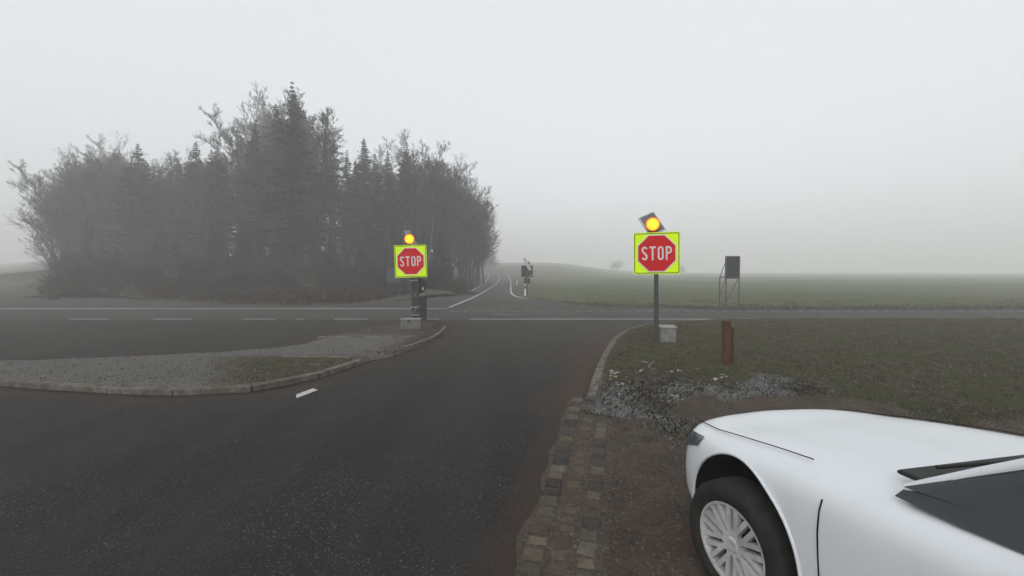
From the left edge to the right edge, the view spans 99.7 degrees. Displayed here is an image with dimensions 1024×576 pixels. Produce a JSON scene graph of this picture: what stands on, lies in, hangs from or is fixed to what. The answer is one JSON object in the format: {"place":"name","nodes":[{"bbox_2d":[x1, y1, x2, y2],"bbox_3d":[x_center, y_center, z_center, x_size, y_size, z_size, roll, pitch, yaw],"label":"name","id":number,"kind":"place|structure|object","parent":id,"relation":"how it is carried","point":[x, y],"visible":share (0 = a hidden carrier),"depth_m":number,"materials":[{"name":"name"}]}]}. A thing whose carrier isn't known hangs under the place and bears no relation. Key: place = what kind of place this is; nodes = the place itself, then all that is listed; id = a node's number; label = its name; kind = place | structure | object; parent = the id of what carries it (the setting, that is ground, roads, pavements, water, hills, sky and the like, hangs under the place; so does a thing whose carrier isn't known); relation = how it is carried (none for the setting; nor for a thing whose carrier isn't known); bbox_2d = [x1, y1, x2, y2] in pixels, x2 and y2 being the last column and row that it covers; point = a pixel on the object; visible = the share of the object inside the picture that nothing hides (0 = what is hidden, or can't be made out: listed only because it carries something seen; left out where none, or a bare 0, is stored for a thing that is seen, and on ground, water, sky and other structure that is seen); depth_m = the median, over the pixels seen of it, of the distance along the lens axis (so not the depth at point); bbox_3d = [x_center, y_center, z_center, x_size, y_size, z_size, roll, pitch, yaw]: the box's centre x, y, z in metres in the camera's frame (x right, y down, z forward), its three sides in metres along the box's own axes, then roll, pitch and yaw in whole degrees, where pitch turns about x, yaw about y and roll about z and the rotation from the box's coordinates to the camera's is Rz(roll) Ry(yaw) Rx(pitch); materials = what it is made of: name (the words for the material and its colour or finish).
{"place":"outdoors","nodes":[
{"label":"outdoors","id":0,"kind":"place"},
{"bbox_2d":[0,323,447,390],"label":"traffic island","id":1,"kind":"structure","parent":0,"point":[361,344],"depth_m":7.84,"materials":[{"name":"gravel"}]},
{"bbox_2d":[0,326,381,386],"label":"island grass","id":2,"kind":"structure","parent":1,"relation":"on","point":[267,365],"depth_m":7.46,"materials":[{"name":"plant"}]},
{"bbox_2d":[394,231,426,317],"bbox_3d":[-3.197,-0.301,13.869,1.000,3.116,0.450,-2,2,-4],"label":"stop sign","id":3,"kind":"object","parent":1,"relation":"on","point":[411,260],"visible":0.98,"depth_m":13.63,"materials":[{"name":"yellow metal"}]},
{"bbox_2d":[400,318,421,329],"bbox_3d":[-2.943,1.066,12.615,0.567,0.346,0.404,0,2,-6],"label":"battery box","id":4,"kind":"object","parent":1,"relation":"on","point":[410,323],"visible":1,"depth_m":12.43,"materials":[{"name":"plastic"}]},
{"bbox_2d":[410,277,426,319],"bbox_3d":[-3.278,0.340,15.128,0.580,1.600,0.070,0,2,0],"label":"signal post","id":5,"kind":"object","parent":1,"relation":"on","point":[422,301],"visible":0.63,"depth_m":15.14,"materials":[{"name":"grey metal"}]},
{"bbox_2d":[0,320,681,575],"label":"asphalt road","id":6,"kind":"structure","parent":0,"point":[432,460],"depth_m":4.12,"materials":[{"name":"asphalt"}]},
{"bbox_2d":[0,359,362,395],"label":"kerb","id":7,"kind":"structure","parent":6,"relation":"on","point":[114,389],"depth_m":6.30,"materials":[{"name":"concrete"}]},
{"bbox_2d":[380,326,445,350],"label":"kerb","id":8,"kind":"structure","parent":6,"relation":"on","point":[437,334],"depth_m":10.66,"materials":[{"name":"concrete"}]},
{"bbox_2d":[514,395,614,575],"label":"sett gutter","id":9,"kind":"object","parent":6,"relation":"on","point":[589,549],"visible":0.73,"depth_m":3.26,"materials":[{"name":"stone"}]},
{"bbox_2d":[587,317,1023,397],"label":"kerb","id":10,"kind":"structure","parent":6,"relation":"on","point":[592,390],"depth_m":9.18,"materials":[{"name":"concrete"}]},
{"bbox_2d":[427,271,552,302],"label":"side road","id":11,"kind":"structure","parent":0,"point":[499,292],"depth_m":31.70,"materials":[{"name":"asphalt"}]},
{"bbox_2d":[0,260,1023,308],"bbox_3d":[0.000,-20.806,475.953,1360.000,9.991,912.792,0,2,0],"label":"field","id":12,"kind":"structure","parent":0,"point":[554,281],"depth_m":46.53,"materials":[{"name":"plant"}]},
{"bbox_2d":[3,158,62,261],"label":"bare tree","id":13,"kind":"object","parent":12,"relation":"on","point":[38,179],"visible":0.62,"depth_m":48.13,"materials":[{"name":"grey plant"}]},
{"bbox_2d":[17,210,59,275],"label":"bare tree","id":14,"kind":"object","parent":12,"relation":"on","point":[42,250],"visible":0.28,"depth_m":51.47,"materials":[{"name":"grey plant"}]},
{"bbox_2d":[23,186,84,256],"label":"bare tree","id":15,"kind":"object","parent":12,"relation":"on","point":[45,201],"visible":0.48,"depth_m":45.40,"materials":[{"name":"grey plant"}]},
{"bbox_2d":[19,146,94,245],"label":"bare tree","id":16,"kind":"object","parent":12,"relation":"on","point":[36,218],"visible":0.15,"depth_m":48.67,"materials":[{"name":"grey plant"}]},
{"bbox_2d":[29,249,85,272],"bbox_3d":[-39.060,-2.246,37.622,4.697,2.594,4.080,1,3,34],"label":"bush","id":17,"kind":"object","parent":12,"relation":"on","point":[54,256],"visible":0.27,"depth_m":37.42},
{"bbox_2d":[35,267,81,291],"bbox_3d":[-32.843,-0.596,31.367,2.831,1.835,2.536,0,2,-6],"label":"bush","id":18,"kind":"object","parent":12,"relation":"on","point":[58,281],"visible":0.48,"depth_m":31.09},
{"bbox_2d":[34,256,88,277],"bbox_3d":[-38.005,-1.791,36.486,3.492,2.220,4.020,1,2,21],"label":"bush","id":19,"kind":"object","parent":12,"relation":"on","point":[54,264],"visible":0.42,"depth_m":36.07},
{"bbox_2d":[35,196,95,255],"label":"bare tree","id":20,"kind":"object","parent":12,"relation":"on","point":[60,228],"visible":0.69,"depth_m":44.56,"materials":[{"name":"grey plant"}]},
{"bbox_2d":[45,204,86,256],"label":"bare tree","id":21,"kind":"object","parent":12,"relation":"on","point":[55,246],"visible":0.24,"depth_m":45.46,"materials":[{"name":"grey plant"}]},
{"bbox_2d":[22,153,112,250],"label":"bare tree","id":22,"kind":"object","parent":12,"relation":"on","point":[43,189],"visible":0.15,"depth_m":48.86,"materials":[{"name":"grey plant"}]},
{"bbox_2d":[47,149,102,255],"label":"bare tree","id":23,"kind":"object","parent":12,"relation":"on","point":[77,171],"visible":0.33,"depth_m":48.56,"materials":[{"name":"grey plant"}]},
{"bbox_2d":[43,179,106,256],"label":"bare tree","id":24,"kind":"object","parent":12,"relation":"on","point":[60,191],"visible":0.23,"depth_m":46.58,"materials":[{"name":"grey plant"}]},
{"bbox_2d":[54,172,108,246],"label":"bare tree","id":25,"kind":"object","parent":12,"relation":"on","point":[74,196],"visible":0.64,"depth_m":44.95,"materials":[{"name":"grey plant"}]},
{"bbox_2d":[60,277,103,295],"bbox_3d":[-28.864,-0.093,28.965,2.179,1.314,2.580,-1,2,-20],"label":"bush","id":26,"kind":"object","parent":12,"relation":"on","point":[82,290],"visible":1,"depth_m":28.89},
{"bbox_2d":[56,259,115,279],"bbox_3d":[-32.998,-1.348,33.404,3.106,2.247,3.466,1,3,34],"label":"bush","id":27,"kind":"object","parent":12,"relation":"on","point":[81,268],"visible":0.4,"depth_m":33.16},
{"bbox_2d":[72,218,101,260],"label":"spruce tree","id":28,"kind":"object","parent":12,"relation":"on","point":[87,232],"visible":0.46,"depth_m":41.76,"materials":[{"name":"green plant"}]},
{"bbox_2d":[57,153,135,252],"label":"bare tree","id":29,"kind":"object","parent":12,"relation":"on","point":[91,175],"visible":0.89,"depth_m":44.93,"materials":[{"name":"grey plant"}]},
{"bbox_2d":[74,145,122,254],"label":"bare tree","id":30,"kind":"object","parent":12,"relation":"on","point":[90,156],"visible":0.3,"depth_m":50.48,"materials":[{"name":"grey plant"}]},
{"bbox_2d":[93,235,114,258],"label":"spruce tree","id":31,"kind":"object","parent":12,"relation":"on","point":[103,247],"visible":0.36,"depth_m":41.80,"materials":[{"name":"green plant"}]},
{"bbox_2d":[74,149,135,259],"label":"bare tree","id":32,"kind":"object","parent":12,"relation":"on","point":[115,167],"visible":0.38,"depth_m":49.60,"materials":[{"name":"grey plant"}]},
{"bbox_2d":[70,165,144,263],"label":"bare tree","id":33,"kind":"object","parent":12,"relation":"on","point":[112,207],"visible":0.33,"depth_m":46.30,"materials":[{"name":"grey plant"}]},
{"bbox_2d":[67,131,151,245],"bbox_3d":[-59.683,-13.453,65.362,13.021,21.007,10.256,0,2,3],"label":"bare tree","id":34,"kind":"object","parent":12,"relation":"on","point":[117,149],"visible":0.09,"depth_m":64.77,"materials":[{"name":"grey plant"}]},
{"bbox_2d":[85,154,137,255],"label":"bare tree","id":35,"kind":"object","parent":12,"relation":"on","point":[110,238],"visible":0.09,"depth_m":50.86,"materials":[{"name":"grey plant"}]},
{"bbox_2d":[86,133,160,180],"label":"bare tree","id":36,"kind":"object","parent":12,"relation":"on","point":[99,146],"visible":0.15,"depth_m":68.67,"materials":[{"name":"grey plant"}]},
{"bbox_2d":[107,161,151,260],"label":"spruce tree","id":37,"kind":"object","parent":12,"relation":"on","point":[128,214],"visible":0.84,"depth_m":43.88,"materials":[{"name":"green plant"}]},
{"bbox_2d":[98,144,176,257],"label":"spruce tree","id":38,"kind":"object","parent":12,"relation":"on","point":[144,176],"visible":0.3,"depth_m":45.35,"materials":[{"name":"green plant"}]},
{"bbox_2d":[128,174,157,265],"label":"tree","id":39,"kind":"object","parent":12,"relation":"on","point":[140,209],"visible":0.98,"depth_m":42.10,"materials":[{"name":"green plant"}]},
{"bbox_2d":[148,152,179,201],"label":"bare tree","id":40,"kind":"object","parent":12,"relation":"on","point":[157,167],"visible":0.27,"depth_m":63.59,"materials":[{"name":"grey plant"}]},
{"bbox_2d":[152,167,185,255],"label":"bare tree","id":41,"kind":"object","parent":12,"relation":"on","point":[162,210],"visible":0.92,"depth_m":43.70,"materials":[{"name":"grey plant"}]},
{"bbox_2d":[142,163,210,254],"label":"bare tree","id":42,"kind":"object","parent":12,"relation":"on","point":[182,225],"visible":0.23,"depth_m":45.34,"materials":[{"name":"grey plant"}]},
{"bbox_2d":[152,146,206,243],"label":"bare tree","id":43,"kind":"object","parent":12,"relation":"on","point":[176,167],"visible":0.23,"depth_m":47.32,"materials":[{"name":"grey plant"}]},
{"bbox_2d":[150,153,233,251],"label":"bare tree","id":44,"kind":"object","parent":12,"relation":"on","point":[200,196],"visible":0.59,"depth_m":43.64,"materials":[{"name":"grey plant"}]},
{"bbox_2d":[165,256,226,284],"bbox_3d":[-23.671,-1.275,31.816,4.198,2.669,4.833,0,2,0],"label":"bush","id":45,"kind":"object","parent":12,"relation":"on","point":[200,273],"visible":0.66,"depth_m":31.76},
{"bbox_2d":[160,142,237,257],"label":"spruce tree","id":46,"kind":"object","parent":12,"relation":"on","point":[189,167],"visible":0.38,"depth_m":45.04,"materials":[{"name":"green plant"}]},
{"bbox_2d":[189,143,241,256],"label":"spruce tree","id":47,"kind":"object","parent":12,"relation":"on","point":[216,163],"visible":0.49,"depth_m":42.43,"materials":[{"name":"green plant"}]},
{"bbox_2d":[193,103,279,250],"bbox_3d":[-26.767,-9.745,41.731,8.849,15.709,6.326,1,2,25],"label":"bare tree","id":48,"kind":"object","parent":12,"relation":"on","point":[228,141],"visible":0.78,"depth_m":41.90,"materials":[{"name":"grey plant"}]},
{"bbox_2d":[29,274,477,305],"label":"dry grass","id":49,"kind":"structure","parent":12,"relation":"on","point":[302,296],"depth_m":26.88,"materials":[{"name":"plant"}]},
{"bbox_2d":[221,120,285,263],"bbox_3d":[-24.765,-8.882,41.582,5.448,14.571,5.616,1,3,35],"label":"spruce tree","id":50,"kind":"object","parent":12,"relation":"on","point":[257,224],"visible":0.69,"depth_m":41.33,"materials":[{"name":"green plant"}]},
{"bbox_2d":[233,108,278,196],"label":"bare tree","id":51,"kind":"object","parent":12,"relation":"on","point":[263,122],"visible":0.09,"depth_m":56.28,"materials":[{"name":"grey plant"}]},
{"bbox_2d":[228,82,289,159],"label":"bare tree","id":52,"kind":"object","parent":12,"relation":"on","point":[263,104],"visible":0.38,"depth_m":64.55,"materials":[{"name":"grey plant"}]},
{"bbox_2d":[253,229,273,269],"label":"spruce tree","id":53,"kind":"object","parent":12,"relation":"on","point":[261,250],"visible":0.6,"depth_m":38.63,"materials":[{"name":"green plant"}]},
{"bbox_2d":[251,103,289,260],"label":"pine tree","id":54,"kind":"object","parent":12,"relation":"on","point":[265,159],"visible":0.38,"depth_m":40.47,"materials":[{"name":"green plant"}]},
{"bbox_2d":[244,101,321,258],"bbox_3d":[-19.649,-9.374,40.786,6.208,15.416,8.685,1,2,25],"label":"bare tree","id":55,"kind":"object","parent":12,"relation":"on","point":[266,174],"visible":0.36,"depth_m":39.34,"materials":[{"name":"grey plant"}]},
{"bbox_2d":[256,82,331,272],"bbox_3d":[-18.879,-9.401,37.859,5.780,17.004,5.958,1,2,16],"label":"spruce tree","id":56,"kind":"object","parent":12,"relation":"on","point":[296,235],"visible":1,"depth_m":37.41,"materials":[{"name":"green plant"}]},
{"bbox_2d":[281,100,319,205],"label":"pine tree","id":57,"kind":"object","parent":12,"relation":"on","point":[308,141],"visible":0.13,"depth_m":47.85,"materials":[{"name":"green plant"}]},
{"bbox_2d":[268,124,337,265],"bbox_3d":[-21.476,-9.322,43.842,7.288,14.942,6.865,0,2,2],"label":"spruce tree","id":58,"kind":"object","parent":12,"relation":"on","point":[313,214],"visible":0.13,"depth_m":43.65,"materials":[{"name":"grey plant"}]},
{"bbox_2d":[262,116,348,229],"bbox_3d":[-24.423,-11.782,51.533,7.617,18.916,10.656,3,3,51],"label":"bare tree","id":59,"kind":"object","parent":12,"relation":"on","point":[311,144],"visible":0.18,"depth_m":51.88,"materials":[{"name":"grey plant"}]},
{"bbox_2d":[303,106,347,256],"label":"bare tree","id":60,"kind":"object","parent":12,"relation":"on","point":[322,177],"visible":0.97,"depth_m":38.94,"materials":[{"name":"grey plant"}]},
{"bbox_2d":[310,132,349,242],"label":"bare tree","id":61,"kind":"object","parent":12,"relation":"on","point":[331,215],"visible":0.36,"depth_m":41.33,"materials":[{"name":"grey plant"}]},
{"bbox_2d":[321,238,340,271],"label":"spruce tree","id":62,"kind":"object","parent":12,"relation":"on","point":[330,247],"visible":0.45,"depth_m":38.06,"materials":[{"name":"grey plant"}]},
{"bbox_2d":[324,137,350,253],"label":"pine tree","id":63,"kind":"object","parent":12,"relation":"on","point":[337,175],"visible":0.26,"depth_m":45.54,"materials":[{"name":"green plant"}]},
{"bbox_2d":[321,176,365,265],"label":"bare tree","id":64,"kind":"object","parent":12,"relation":"on","point":[346,229],"visible":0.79,"depth_m":40.70,"materials":[{"name":"grey plant"}]},
{"bbox_2d":[326,150,366,255],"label":"spruce tree","id":65,"kind":"object","parent":12,"relation":"on","point":[349,180],"visible":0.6,"depth_m":47.55,"materials":[{"name":"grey plant"}]},
{"bbox_2d":[336,138,385,256],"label":"spruce tree","id":66,"kind":"object","parent":12,"relation":"on","point":[363,166],"visible":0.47,"depth_m":49.28,"materials":[{"name":"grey plant"}]},
{"bbox_2d":[349,154,398,264],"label":"spruce tree","id":67,"kind":"object","parent":12,"relation":"on","point":[378,180],"visible":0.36,"depth_m":46.51,"materials":[{"name":"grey plant"}]},
{"bbox_2d":[357,183,395,260],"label":"spruce tree","id":68,"kind":"object","parent":12,"relation":"on","point":[370,230],"visible":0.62,"depth_m":43.71,"materials":[{"name":"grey plant"}]},
{"bbox_2d":[376,173,398,258],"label":"pine tree","id":69,"kind":"object","parent":12,"relation":"on","point":[388,207],"visible":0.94,"depth_m":42.10,"materials":[{"name":"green plant"}]},
{"bbox_2d":[381,150,398,226],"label":"spruce tree","id":70,"kind":"object","parent":12,"relation":"on","point":[385,172],"visible":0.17,"depth_m":54.39,"materials":[{"name":"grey plant"}]},
{"bbox_2d":[382,173,407,263],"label":"spruce tree","id":71,"kind":"object","parent":12,"relation":"on","point":[397,239],"visible":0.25,"depth_m":48.41,"materials":[{"name":"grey plant"}]},
{"bbox_2d":[394,160,412,244],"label":"pine tree","id":72,"kind":"object","parent":12,"relation":"on","point":[401,212],"visible":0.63,"depth_m":42.57,"materials":[{"name":"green plant"}]},
{"bbox_2d":[380,128,428,189],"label":"bare tree","id":73,"kind":"object","parent":12,"relation":"on","point":[398,156],"visible":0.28,"depth_m":63.02,"materials":[{"name":"grey plant"}]},
{"bbox_2d":[382,140,426,263],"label":"spruce tree","id":74,"kind":"object","parent":12,"relation":"on","point":[406,156],"visible":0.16,"depth_m":49.21,"materials":[{"name":"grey plant"}]},
{"bbox_2d":[384,139,450,244],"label":"bare tree","id":75,"kind":"object","parent":12,"relation":"on","point":[415,199],"visible":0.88,"depth_m":41.47,"materials":[{"name":"grey plant"}]},
{"bbox_2d":[405,140,460,251],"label":"bare tree","id":76,"kind":"object","parent":12,"relation":"on","point":[429,162],"visible":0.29,"depth_m":47.20,"materials":[{"name":"grey plant"}]},
{"bbox_2d":[397,162,472,255],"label":"bare tree","id":77,"kind":"object","parent":12,"relation":"on","point":[451,185],"visible":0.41,"depth_m":44.52,"materials":[{"name":"grey plant"}]},
{"bbox_2d":[413,164,461,250],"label":"tree","id":78,"kind":"object","parent":12,"relation":"on","point":[436,215],"visible":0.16,"depth_m":44.97,"materials":[{"name":"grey plant"}]},
{"bbox_2d":[412,160,473,249],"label":"bare tree","id":79,"kind":"object","parent":12,"relation":"on","point":[438,184],"visible":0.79,"depth_m":43.46,"materials":[{"name":"grey plant"}]},
{"bbox_2d":[429,231,456,273],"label":"spruce tree","id":80,"kind":"object","parent":12,"relation":"on","point":[441,256],"visible":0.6,"depth_m":37.44,"materials":[{"name":"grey plant"}]},
{"bbox_2d":[415,162,474,262],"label":"bare tree","id":81,"kind":"object","parent":12,"relation":"on","point":[420,188],"visible":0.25,"depth_m":44.53,"materials":[{"name":"grey plant"}]},
{"bbox_2d":[426,176,464,279],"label":"bare tree","id":82,"kind":"object","parent":12,"relation":"on","point":[448,255],"visible":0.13,"depth_m":46.93,"materials":[{"name":"grey plant"}]},
{"bbox_2d":[435,209,476,280],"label":"bare tree","id":83,"kind":"object","parent":12,"relation":"on","point":[458,242],"visible":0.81,"depth_m":44.09,"materials":[{"name":"grey plant"}]},
{"bbox_2d":[425,158,492,271],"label":"bare tree","id":84,"kind":"object","parent":12,"relation":"on","point":[466,189],"visible":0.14,"depth_m":51.04,"materials":[{"name":"grey plant"}]},
{"bbox_2d":[425,152,497,281],"bbox_3d":[-6.389,-8.162,51.812,9.926,16.015,7.818,-1,2,-29],"label":"bare tree","id":85,"kind":"object","parent":12,"relation":"on","point":[464,269],"visible":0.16,"depth_m":52.12,"materials":[{"name":"grey plant"}]},
{"bbox_2d":[446,183,479,281],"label":"bare tree","id":86,"kind":"object","parent":12,"relation":"on","point":[454,241],"visible":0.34,"depth_m":48.17,"materials":[{"name":"grey plant"}]},
{"bbox_2d":[453,213,487,282],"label":"bare tree","id":87,"kind":"object","parent":12,"relation":"on","point":[475,240],"visible":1,"depth_m":43.18,"materials":[{"name":"grey plant"}]},
{"bbox_2d":[461,186,496,281],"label":"bare tree","id":88,"kind":"object","parent":12,"relation":"on","point":[476,204],"visible":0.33,"depth_m":49.97,"materials":[{"name":"grey plant"}]},
{"bbox_2d":[463,187,497,283],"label":"bare tree","id":89,"kind":"object","parent":12,"relation":"on","point":[473,273],"visible":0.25,"depth_m":55.58,"materials":[{"name":"grey plant"}]},
{"bbox_2d":[462,199,500,287],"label":"bare tree","id":90,"kind":"object","parent":12,"relation":"on","point":[485,212],"visible":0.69,"depth_m":49.12,"materials":[{"name":"grey plant"}]},
{"bbox_2d":[719,256,739,305],"bbox_3d":[10.795,-0.317,21.476,1.013,2.544,0.118,0,2,0],"label":"stand","id":91,"kind":"object","parent":12,"relation":"on","point":[732,267],"visible":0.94,"depth_m":21.43,"materials":[{"name":"grey metal"}]},
{"bbox_2d":[529,293,1023,309],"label":"field margin grass","id":92,"kind":"structure","parent":12,"relation":"on","point":[883,306],"depth_m":21.01,"materials":[{"name":"plant"}]},
{"bbox_2d":[0,293,1023,319],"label":"cross road","id":93,"kind":"structure","parent":0,"point":[511,311],"depth_m":18.64,"materials":[{"name":"asphalt"}]},
{"bbox_2d":[0,308,447,397],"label":"road marking","id":94,"kind":"object","parent":93,"relation":"on","point":[305,392],"visible":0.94,"depth_m":20.61,"materials":[{"name":"paint"}]},
{"bbox_2d":[387,267,400,299],"bbox_3d":[-7.160,-0.266,26.249,0.865,2.044,0.120,0,2,0],"label":"board sign","id":95,"kind":"object","parent":93,"relation":"on","point":[391,277],"visible":0.73,"depth_m":26.19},
{"bbox_2d":[521,258,532,295],"bbox_3d":[1.058,-0.746,30.343,0.800,2.784,0.185,0,2,0],"label":"stop sign","id":96,"kind":"object","parent":93,"relation":"on","point":[527,270],"visible":0.93,"depth_m":30.36,"materials":[{"name":"metal"}]},
{"bbox_2d":[0,0,1023,272],"label":"sky","id":97,"kind":"structure","parent":0,"point":[774,135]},
{"bbox_2d":[584,317,1023,575],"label":"soil verge","id":98,"kind":"structure","parent":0,"point":[626,542],"depth_m":5.00,"materials":[{"name":"soil"}]},
{"bbox_2d":[359,322,827,575],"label":"fallen leaves","id":99,"kind":"object","parent":98,"relation":"on","point":[657,556],"visible":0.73,"depth_m":3.65,"materials":[{"name":"plant"}]},
{"bbox_2d":[633,211,679,342],"bbox_3d":[3.370,-0.211,10.122,1.020,3.213,0.406,0,2,13],"label":"stop sign","id":100,"kind":"object","parent":98,"relation":"on","point":[656,250],"visible":0.98,"depth_m":9.93,"materials":[{"name":"yellow metal"}]},
{"bbox_2d":[659,324,676,342],"bbox_3d":[3.699,1.089,10.280,0.380,0.403,0.350,0,2,10],"label":"battery box","id":101,"kind":"object","parent":98,"relation":"on","point":[667,333],"visible":0.93,"depth_m":10.14,"materials":[{"name":"grey metal"}]},
{"bbox_2d":[721,320,733,364],"bbox_3d":[3.848,1.098,7.716,0.170,1.034,0.120,0,2,-8],"label":"wooden post","id":102,"kind":"object","parent":98,"relation":"on","point":[727,342],"visible":0.82,"depth_m":7.67,"materials":[{"name":"brown wood"}]},
{"bbox_2d":[577,317,1023,447],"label":"frosted grass","id":103,"kind":"structure","parent":98,"relation":"on","point":[680,428],"depth_m":7.24,"materials":[{"name":"plant"}]},
{"bbox_2d":[686,409,1023,575],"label":"parked car","id":104,"kind":"object","parent":98,"relation":"on","point":[814,492],"visible":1,"depth_m":1.95,"materials":[{"name":"white paint"}]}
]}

